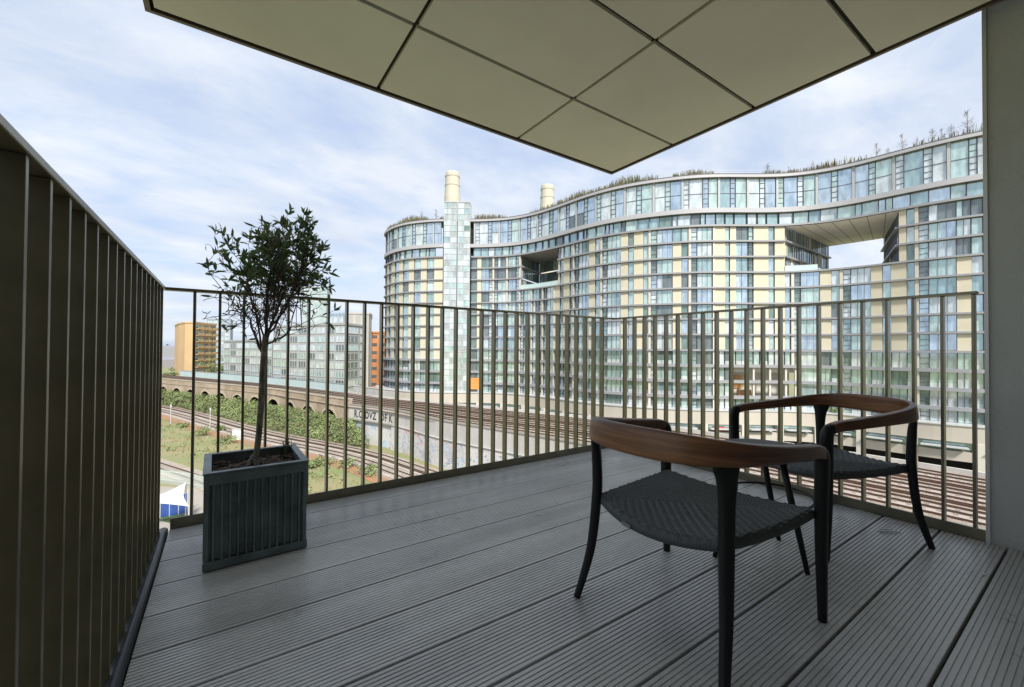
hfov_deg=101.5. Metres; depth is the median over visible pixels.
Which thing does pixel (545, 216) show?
window
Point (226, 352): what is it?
window
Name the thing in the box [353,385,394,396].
boundary wall
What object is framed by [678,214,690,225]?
window
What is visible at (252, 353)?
window
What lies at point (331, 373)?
window
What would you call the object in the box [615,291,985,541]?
railing
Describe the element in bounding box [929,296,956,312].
window
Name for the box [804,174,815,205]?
window
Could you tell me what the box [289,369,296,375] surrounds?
window
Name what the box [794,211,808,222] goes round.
window
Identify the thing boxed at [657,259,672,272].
window
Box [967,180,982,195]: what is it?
window
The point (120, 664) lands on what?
edge trim
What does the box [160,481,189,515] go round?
sail canopy
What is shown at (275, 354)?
window
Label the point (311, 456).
orange ballast strip
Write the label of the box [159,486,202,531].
pavement
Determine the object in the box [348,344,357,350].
window
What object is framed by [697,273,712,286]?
window
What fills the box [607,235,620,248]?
window
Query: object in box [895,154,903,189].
window
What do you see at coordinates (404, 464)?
railway track
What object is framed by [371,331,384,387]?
orange building
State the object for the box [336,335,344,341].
window
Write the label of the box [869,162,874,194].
window
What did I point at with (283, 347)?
window
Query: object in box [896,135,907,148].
bare tree
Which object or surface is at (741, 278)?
window
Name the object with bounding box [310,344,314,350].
window
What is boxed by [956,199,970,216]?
window
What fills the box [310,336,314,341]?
window
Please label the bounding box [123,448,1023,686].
balcony deck
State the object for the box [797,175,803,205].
window
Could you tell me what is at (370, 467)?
bush
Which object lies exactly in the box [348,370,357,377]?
window
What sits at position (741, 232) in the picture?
window
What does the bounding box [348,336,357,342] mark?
window
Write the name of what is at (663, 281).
window
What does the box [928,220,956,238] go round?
window
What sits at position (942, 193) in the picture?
window
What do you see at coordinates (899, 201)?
window
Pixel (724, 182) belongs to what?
window
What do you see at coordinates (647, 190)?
window
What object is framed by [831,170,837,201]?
window
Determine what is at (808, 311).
window
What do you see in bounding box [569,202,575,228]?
window
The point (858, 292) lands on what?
window
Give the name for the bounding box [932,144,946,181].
window
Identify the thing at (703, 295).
window
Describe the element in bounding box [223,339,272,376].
pale office building
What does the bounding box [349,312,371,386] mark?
grey louvred building
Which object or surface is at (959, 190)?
window
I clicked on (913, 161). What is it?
window
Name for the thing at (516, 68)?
ceiling
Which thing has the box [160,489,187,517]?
hoarding
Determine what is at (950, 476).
railway track
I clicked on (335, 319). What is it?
window
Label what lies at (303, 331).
window
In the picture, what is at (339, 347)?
window
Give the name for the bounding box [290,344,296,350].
window
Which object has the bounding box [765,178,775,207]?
window
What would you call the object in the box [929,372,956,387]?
window
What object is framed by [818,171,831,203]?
window
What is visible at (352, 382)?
window
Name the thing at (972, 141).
window
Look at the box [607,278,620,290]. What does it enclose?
window
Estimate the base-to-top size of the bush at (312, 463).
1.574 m
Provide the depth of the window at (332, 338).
149.17 m
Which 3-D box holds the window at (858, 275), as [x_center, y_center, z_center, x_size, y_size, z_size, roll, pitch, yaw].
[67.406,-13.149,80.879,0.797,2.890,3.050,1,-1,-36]
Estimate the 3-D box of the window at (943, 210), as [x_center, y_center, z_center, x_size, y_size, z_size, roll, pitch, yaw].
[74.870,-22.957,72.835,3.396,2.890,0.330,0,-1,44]
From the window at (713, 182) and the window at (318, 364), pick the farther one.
the window at (318, 364)
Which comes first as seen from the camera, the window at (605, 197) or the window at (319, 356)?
the window at (605, 197)
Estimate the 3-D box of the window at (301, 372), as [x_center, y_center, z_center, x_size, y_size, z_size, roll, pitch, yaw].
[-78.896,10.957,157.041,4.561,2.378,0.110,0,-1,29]
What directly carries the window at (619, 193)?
in the apartment building at (685, 243)
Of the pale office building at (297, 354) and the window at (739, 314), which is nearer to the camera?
the window at (739, 314)
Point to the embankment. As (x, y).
(282, 430)
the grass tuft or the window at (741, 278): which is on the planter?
the grass tuft
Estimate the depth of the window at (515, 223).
116.43 m
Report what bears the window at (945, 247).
in the apartment building at (685, 243)
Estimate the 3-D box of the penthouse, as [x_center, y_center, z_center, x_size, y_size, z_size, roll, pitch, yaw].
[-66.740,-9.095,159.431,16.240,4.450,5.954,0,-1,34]
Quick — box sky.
[0,0,981,352]
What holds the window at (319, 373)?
in the pale office building at (297, 354)
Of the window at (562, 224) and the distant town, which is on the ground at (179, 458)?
the distant town
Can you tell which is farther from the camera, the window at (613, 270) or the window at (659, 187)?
the window at (613, 270)
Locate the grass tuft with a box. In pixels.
[279,431,299,454]
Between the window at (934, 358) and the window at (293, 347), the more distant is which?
the window at (293, 347)
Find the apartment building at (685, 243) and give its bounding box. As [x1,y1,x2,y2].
[375,126,984,471]
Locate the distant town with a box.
[162,344,174,367]
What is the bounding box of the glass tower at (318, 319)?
[302,286,330,323]
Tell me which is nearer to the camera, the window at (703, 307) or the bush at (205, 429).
the window at (703, 307)
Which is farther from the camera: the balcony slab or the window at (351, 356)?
the window at (351, 356)
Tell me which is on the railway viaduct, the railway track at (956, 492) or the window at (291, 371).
the railway track at (956, 492)
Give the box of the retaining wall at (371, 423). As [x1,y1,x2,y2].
[348,404,985,529]
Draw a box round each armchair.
[574,417,829,686]
[729,393,935,560]
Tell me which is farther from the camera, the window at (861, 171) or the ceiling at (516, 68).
the window at (861, 171)
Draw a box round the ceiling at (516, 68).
[153,0,990,170]
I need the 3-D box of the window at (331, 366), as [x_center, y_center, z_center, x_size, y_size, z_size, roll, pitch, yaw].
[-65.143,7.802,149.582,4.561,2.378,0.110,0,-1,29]
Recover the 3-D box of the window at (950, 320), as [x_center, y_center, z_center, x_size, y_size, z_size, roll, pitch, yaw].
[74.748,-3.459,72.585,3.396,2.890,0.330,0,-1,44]
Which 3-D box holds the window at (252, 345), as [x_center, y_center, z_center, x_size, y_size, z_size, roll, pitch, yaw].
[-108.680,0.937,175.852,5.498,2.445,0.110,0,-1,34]
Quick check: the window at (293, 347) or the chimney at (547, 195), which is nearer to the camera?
the window at (293, 347)
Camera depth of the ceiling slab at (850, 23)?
2.11 m
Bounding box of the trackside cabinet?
[232,428,240,439]
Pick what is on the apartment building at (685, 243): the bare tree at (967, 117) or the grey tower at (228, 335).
the bare tree at (967, 117)
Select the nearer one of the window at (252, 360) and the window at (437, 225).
the window at (437, 225)
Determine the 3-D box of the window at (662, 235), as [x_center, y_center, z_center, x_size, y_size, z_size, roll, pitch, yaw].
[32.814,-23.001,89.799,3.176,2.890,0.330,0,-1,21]
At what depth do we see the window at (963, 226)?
71.12 m
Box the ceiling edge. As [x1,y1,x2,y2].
[143,0,1003,174]
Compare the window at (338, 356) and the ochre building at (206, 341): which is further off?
the ochre building at (206, 341)
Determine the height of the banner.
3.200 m
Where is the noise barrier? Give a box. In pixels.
[180,370,343,392]
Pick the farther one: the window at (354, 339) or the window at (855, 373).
the window at (354, 339)
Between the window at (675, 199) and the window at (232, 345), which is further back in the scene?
the window at (232, 345)
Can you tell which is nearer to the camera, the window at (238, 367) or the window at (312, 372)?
the window at (312, 372)
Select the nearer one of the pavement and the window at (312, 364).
the pavement
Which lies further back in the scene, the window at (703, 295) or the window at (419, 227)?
the window at (419, 227)
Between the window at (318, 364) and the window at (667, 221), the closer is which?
the window at (667, 221)
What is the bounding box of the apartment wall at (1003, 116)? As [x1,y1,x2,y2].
[982,0,1023,551]
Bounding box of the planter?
[202,444,308,572]
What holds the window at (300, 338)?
in the pale office building at (297, 354)
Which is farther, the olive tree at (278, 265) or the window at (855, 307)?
the window at (855, 307)
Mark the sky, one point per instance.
(168, 130)
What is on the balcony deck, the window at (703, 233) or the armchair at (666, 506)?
the armchair at (666, 506)
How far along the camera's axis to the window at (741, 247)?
87.54 m
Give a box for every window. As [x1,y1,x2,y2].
[224,343,229,347]
[224,350,229,355]
[224,357,228,362]
[230,343,235,347]
[230,350,235,355]
[230,357,235,362]
[230,365,235,369]
[236,365,241,370]
[237,350,241,355]
[250,343,256,348]
[250,350,256,355]
[250,358,256,363]
[250,366,255,371]
[273,344,280,349]
[273,352,279,357]
[273,360,279,366]
[273,368,279,374]
[281,344,285,350]
[281,352,285,358]
[281,361,285,366]
[281,369,285,374]
[289,361,296,366]
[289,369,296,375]
[290,336,296,341]
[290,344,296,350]
[290,353,296,358]
[298,328,305,333]
[298,336,305,341]
[298,344,305,350]
[298,353,305,358]
[298,361,305,367]
[298,369,305,375]
[310,327,315,333]
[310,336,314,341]
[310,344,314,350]
[310,353,314,358]
[310,361,314,367]
[310,370,314,376]
[316,327,324,333]
[316,336,324,341]
[316,344,324,350]
[316,353,324,359]
[316,362,324,367]
[316,370,323,376]
[325,371,333,377]
[329,362,333,368]
[330,336,334,341]
[333,316,337,322]
[335,344,344,350]
[335,353,343,359]
[335,362,343,368]
[335,371,343,377]
[336,326,344,332]
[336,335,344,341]
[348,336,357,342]
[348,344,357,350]
[348,353,357,359]
[348,362,357,368]
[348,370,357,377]
[348,379,357,386]
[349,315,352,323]
[349,327,358,333]
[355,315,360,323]
[415,223,422,244]
[434,222,441,243]
[479,222,487,243]
[492,221,498,242]
[500,220,507,242]
[511,219,518,241]
[520,217,526,240]
[531,215,536,238]
[542,211,548,235]
[559,206,565,231]
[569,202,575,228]
[577,199,583,226]
[587,196,594,223]
[601,191,610,219]
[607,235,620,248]
[607,249,620,262]
[607,264,620,276]
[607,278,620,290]
[607,292,620,305]
[616,188,623,216]
[626,186,636,215]
[642,184,652,212]
[655,182,664,211]
[657,229,672,242]
[657,244,672,257]
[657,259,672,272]
[657,275,672,287]
[657,290,672,302]
[657,305,672,318]
[659,216,672,226]
[670,180,680,209]
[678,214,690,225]
[684,179,688,208]
[689,179,702,208]
[697,227,712,239]
[697,242,712,255]
[697,258,712,270]
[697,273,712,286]
[697,289,712,301]
[697,304,712,317]
[703,178,708,207]
[709,178,717,207]
[720,178,729,207]
[736,178,746,207]
[736,227,747,239]
[736,242,747,255]
[736,258,747,270]
[736,273,747,286]
[736,289,747,301]
[736,305,747,317]
[749,178,759,207]
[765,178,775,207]
[778,177,783,206]
[779,212,793,223]
[784,176,797,206]
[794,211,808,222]
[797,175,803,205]
[801,272,819,285]
[801,288,819,301]
[801,306,815,317]
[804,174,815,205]
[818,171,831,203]
[821,207,836,220]
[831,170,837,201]
[837,204,854,218]
[838,167,851,200]
[851,267,870,282]
[851,284,870,299]
[851,302,870,316]
[851,335,870,349]
[851,352,870,366]
[851,369,870,383]
[855,163,868,197]
[862,200,877,214]
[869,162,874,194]
[875,157,891,193]
[892,193,909,208]
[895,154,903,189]
[904,149,922,187]
[910,190,928,205]
[923,147,931,183]
[928,201,955,220]
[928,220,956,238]
[929,185,950,201]
[929,239,956,257]
[929,258,956,275]
[929,277,956,293]
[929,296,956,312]
[929,315,956,331]
[929,334,956,350]
[929,353,956,368]
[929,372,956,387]
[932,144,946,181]
[950,139,968,177]
[951,183,966,198]
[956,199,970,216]
[956,218,970,235]
[957,237,970,254]
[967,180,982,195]
[969,137,976,174]
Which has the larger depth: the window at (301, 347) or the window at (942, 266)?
the window at (301, 347)
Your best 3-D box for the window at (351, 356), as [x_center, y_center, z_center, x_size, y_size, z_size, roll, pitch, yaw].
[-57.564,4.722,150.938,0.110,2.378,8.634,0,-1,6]
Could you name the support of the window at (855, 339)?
in the apartment building at (685, 243)
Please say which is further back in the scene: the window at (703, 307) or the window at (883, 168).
the window at (703, 307)
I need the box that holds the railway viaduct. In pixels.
[162,378,984,478]
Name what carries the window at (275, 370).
in the pale office building at (297, 354)
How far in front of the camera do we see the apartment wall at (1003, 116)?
1.95 m
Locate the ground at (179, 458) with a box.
[160,367,793,493]
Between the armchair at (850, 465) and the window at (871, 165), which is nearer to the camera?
the armchair at (850, 465)
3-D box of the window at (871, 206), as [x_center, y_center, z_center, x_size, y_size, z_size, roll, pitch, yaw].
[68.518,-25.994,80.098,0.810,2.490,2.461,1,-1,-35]
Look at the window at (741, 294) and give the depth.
87.44 m
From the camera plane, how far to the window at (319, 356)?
152.15 m
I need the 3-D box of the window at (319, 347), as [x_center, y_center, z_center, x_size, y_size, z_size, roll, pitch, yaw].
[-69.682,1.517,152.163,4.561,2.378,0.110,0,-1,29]
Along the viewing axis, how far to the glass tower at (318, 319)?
282.38 m
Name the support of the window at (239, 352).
in the pale office building at (232, 356)
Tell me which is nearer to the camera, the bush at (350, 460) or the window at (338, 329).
the bush at (350, 460)
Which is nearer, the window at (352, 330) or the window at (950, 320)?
the window at (950, 320)
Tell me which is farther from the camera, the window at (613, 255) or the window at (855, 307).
the window at (613, 255)
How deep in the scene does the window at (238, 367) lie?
183.03 m
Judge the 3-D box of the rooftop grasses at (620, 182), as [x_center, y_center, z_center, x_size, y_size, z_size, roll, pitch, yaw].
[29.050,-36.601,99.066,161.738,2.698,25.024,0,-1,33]
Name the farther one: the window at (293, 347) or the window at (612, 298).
the window at (293, 347)
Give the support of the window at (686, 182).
in the apartment building at (685, 243)
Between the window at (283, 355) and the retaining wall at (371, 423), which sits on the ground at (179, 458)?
the retaining wall at (371, 423)
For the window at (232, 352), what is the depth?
186.53 m
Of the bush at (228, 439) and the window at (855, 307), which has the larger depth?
the bush at (228, 439)
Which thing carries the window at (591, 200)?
in the apartment building at (685, 243)
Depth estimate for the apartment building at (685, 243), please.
87.54 m
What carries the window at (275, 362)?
in the pale office building at (297, 354)
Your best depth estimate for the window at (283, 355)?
162.64 m
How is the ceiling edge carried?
attached to the ceiling slab at (850, 23)
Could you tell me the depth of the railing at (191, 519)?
2.95 m
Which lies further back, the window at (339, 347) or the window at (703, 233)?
the window at (339, 347)
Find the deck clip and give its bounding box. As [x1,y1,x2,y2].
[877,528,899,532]
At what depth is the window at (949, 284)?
72.68 m
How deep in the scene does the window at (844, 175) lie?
82.72 m
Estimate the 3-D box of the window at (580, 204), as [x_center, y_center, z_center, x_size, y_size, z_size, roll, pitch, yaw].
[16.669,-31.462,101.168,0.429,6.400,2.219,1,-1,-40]
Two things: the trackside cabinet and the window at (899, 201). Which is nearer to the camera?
the window at (899, 201)
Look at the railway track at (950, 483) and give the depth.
75.73 m
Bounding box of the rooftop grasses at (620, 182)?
[388,123,981,227]
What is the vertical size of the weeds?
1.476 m
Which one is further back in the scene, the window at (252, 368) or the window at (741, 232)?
the window at (252, 368)
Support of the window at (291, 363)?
in the pale office building at (297, 354)
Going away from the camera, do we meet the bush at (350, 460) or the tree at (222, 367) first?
the bush at (350, 460)
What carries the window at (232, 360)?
in the pale office building at (232, 356)
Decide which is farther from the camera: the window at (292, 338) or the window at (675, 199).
the window at (292, 338)
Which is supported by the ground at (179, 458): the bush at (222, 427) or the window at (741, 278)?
the bush at (222, 427)
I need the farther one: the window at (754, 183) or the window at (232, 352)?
the window at (232, 352)
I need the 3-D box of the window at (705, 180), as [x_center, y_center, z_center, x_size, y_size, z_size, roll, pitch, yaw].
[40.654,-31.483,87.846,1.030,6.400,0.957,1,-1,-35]
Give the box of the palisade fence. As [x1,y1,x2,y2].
[160,469,202,488]
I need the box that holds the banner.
[471,378,478,388]
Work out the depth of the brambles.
107.83 m
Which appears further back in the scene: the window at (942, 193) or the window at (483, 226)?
the window at (483, 226)
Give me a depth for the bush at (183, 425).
106.49 m
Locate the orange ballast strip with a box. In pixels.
[161,415,389,482]
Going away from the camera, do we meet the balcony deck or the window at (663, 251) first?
the balcony deck
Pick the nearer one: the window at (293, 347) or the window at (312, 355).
the window at (312, 355)
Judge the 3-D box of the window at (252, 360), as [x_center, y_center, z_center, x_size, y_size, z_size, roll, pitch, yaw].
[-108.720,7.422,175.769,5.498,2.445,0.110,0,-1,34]
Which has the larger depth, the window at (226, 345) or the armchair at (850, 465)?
the window at (226, 345)
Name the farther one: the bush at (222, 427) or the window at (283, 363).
the window at (283, 363)
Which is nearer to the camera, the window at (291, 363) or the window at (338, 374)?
the window at (338, 374)
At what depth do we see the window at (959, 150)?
71.54 m
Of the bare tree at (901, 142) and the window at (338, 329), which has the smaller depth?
the bare tree at (901, 142)
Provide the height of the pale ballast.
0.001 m
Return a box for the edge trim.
[103,527,167,686]
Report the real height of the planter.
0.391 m
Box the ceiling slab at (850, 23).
[150,0,874,143]
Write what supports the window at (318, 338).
in the pale office building at (297, 354)
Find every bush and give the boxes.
[177,422,190,427]
[188,426,212,435]
[215,425,225,430]
[216,433,239,443]
[309,458,319,467]
[315,454,337,465]
[336,455,357,467]
[355,462,377,476]
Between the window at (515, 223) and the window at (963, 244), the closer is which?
the window at (963, 244)
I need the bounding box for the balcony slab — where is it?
[931,552,1006,686]
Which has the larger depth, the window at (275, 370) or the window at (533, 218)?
the window at (275, 370)
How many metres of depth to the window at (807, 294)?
85.47 m
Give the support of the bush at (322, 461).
on the ground at (179, 458)
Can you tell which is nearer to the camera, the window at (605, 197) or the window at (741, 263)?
the window at (741, 263)
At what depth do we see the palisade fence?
62.08 m
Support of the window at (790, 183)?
in the apartment building at (685, 243)
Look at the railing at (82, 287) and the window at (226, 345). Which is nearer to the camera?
the railing at (82, 287)
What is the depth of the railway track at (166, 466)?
68.00 m
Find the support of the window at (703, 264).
in the apartment building at (685, 243)
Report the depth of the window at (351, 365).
151.11 m
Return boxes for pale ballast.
[160,458,202,490]
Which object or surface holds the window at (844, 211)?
in the apartment building at (685, 243)
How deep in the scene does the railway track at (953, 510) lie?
38.61 m
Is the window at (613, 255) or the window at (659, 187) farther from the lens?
the window at (613, 255)
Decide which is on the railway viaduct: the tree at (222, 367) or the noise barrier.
the noise barrier
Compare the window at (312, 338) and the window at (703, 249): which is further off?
the window at (312, 338)
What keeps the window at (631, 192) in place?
in the apartment building at (685, 243)
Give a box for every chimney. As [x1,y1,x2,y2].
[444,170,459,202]
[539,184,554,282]
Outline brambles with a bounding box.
[162,389,369,444]
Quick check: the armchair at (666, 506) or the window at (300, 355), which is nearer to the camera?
the armchair at (666, 506)
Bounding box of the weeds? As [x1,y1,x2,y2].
[161,418,374,493]
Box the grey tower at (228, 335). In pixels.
[207,319,233,372]
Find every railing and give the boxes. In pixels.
[0,114,165,686]
[164,287,616,529]
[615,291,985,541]
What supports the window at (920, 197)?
in the apartment building at (685, 243)
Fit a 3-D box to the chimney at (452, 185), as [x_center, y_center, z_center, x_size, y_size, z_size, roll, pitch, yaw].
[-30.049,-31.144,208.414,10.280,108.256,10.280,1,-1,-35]
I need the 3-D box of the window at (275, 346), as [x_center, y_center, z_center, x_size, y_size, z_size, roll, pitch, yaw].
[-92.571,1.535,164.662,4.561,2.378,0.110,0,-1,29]
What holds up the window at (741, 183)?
in the apartment building at (685, 243)
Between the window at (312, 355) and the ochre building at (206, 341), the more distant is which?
the ochre building at (206, 341)
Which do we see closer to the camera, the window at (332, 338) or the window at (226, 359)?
the window at (332, 338)
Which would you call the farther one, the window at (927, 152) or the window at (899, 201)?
the window at (899, 201)
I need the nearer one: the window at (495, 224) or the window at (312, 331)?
the window at (495, 224)
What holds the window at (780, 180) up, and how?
in the apartment building at (685, 243)
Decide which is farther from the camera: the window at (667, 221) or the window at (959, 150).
the window at (667, 221)
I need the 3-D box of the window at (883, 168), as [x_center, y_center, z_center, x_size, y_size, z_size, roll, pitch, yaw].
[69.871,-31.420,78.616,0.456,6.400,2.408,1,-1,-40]
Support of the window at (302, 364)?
in the pale office building at (297, 354)
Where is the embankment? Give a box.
[162,393,368,448]
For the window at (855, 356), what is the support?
in the apartment building at (685, 243)
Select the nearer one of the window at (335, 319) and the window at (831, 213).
the window at (831, 213)
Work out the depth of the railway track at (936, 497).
39.61 m
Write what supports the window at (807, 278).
in the apartment building at (685, 243)
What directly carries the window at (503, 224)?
in the apartment building at (685, 243)
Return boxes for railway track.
[160,460,203,490]
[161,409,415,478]
[162,375,984,485]
[162,376,984,493]
[162,377,985,501]
[162,405,438,474]
[272,394,985,527]
[352,399,985,511]
[352,401,985,522]
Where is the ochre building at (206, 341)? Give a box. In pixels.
[174,322,217,375]
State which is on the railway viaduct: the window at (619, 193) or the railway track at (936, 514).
the railway track at (936, 514)
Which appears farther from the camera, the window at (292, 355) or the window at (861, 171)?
the window at (292, 355)
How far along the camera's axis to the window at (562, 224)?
105.91 m
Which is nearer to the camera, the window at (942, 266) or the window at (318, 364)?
the window at (942, 266)
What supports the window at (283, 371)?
in the pale office building at (297, 354)
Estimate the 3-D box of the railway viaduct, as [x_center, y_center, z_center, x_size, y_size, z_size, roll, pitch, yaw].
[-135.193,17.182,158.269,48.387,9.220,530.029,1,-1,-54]
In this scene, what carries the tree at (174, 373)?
on the ground at (179, 458)
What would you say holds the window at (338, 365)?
in the pale office building at (297, 354)
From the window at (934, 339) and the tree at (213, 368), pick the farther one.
the tree at (213, 368)
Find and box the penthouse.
[330,312,344,322]
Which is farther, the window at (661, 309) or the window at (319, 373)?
the window at (319, 373)
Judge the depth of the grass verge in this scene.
50.33 m
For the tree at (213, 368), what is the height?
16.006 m
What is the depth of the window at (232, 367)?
186.44 m
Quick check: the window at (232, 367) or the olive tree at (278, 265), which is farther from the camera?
the window at (232, 367)
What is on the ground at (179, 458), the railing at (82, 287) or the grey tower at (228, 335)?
the grey tower at (228, 335)
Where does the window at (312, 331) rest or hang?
in the pale office building at (297, 354)
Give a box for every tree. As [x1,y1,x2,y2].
[163,367,178,375]
[196,357,217,372]
[197,203,340,466]
[217,356,223,372]
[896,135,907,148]
[961,109,973,131]
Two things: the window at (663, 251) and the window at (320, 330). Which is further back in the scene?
the window at (320, 330)
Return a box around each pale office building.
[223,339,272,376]
[273,323,371,391]
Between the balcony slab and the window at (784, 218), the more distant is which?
the window at (784, 218)

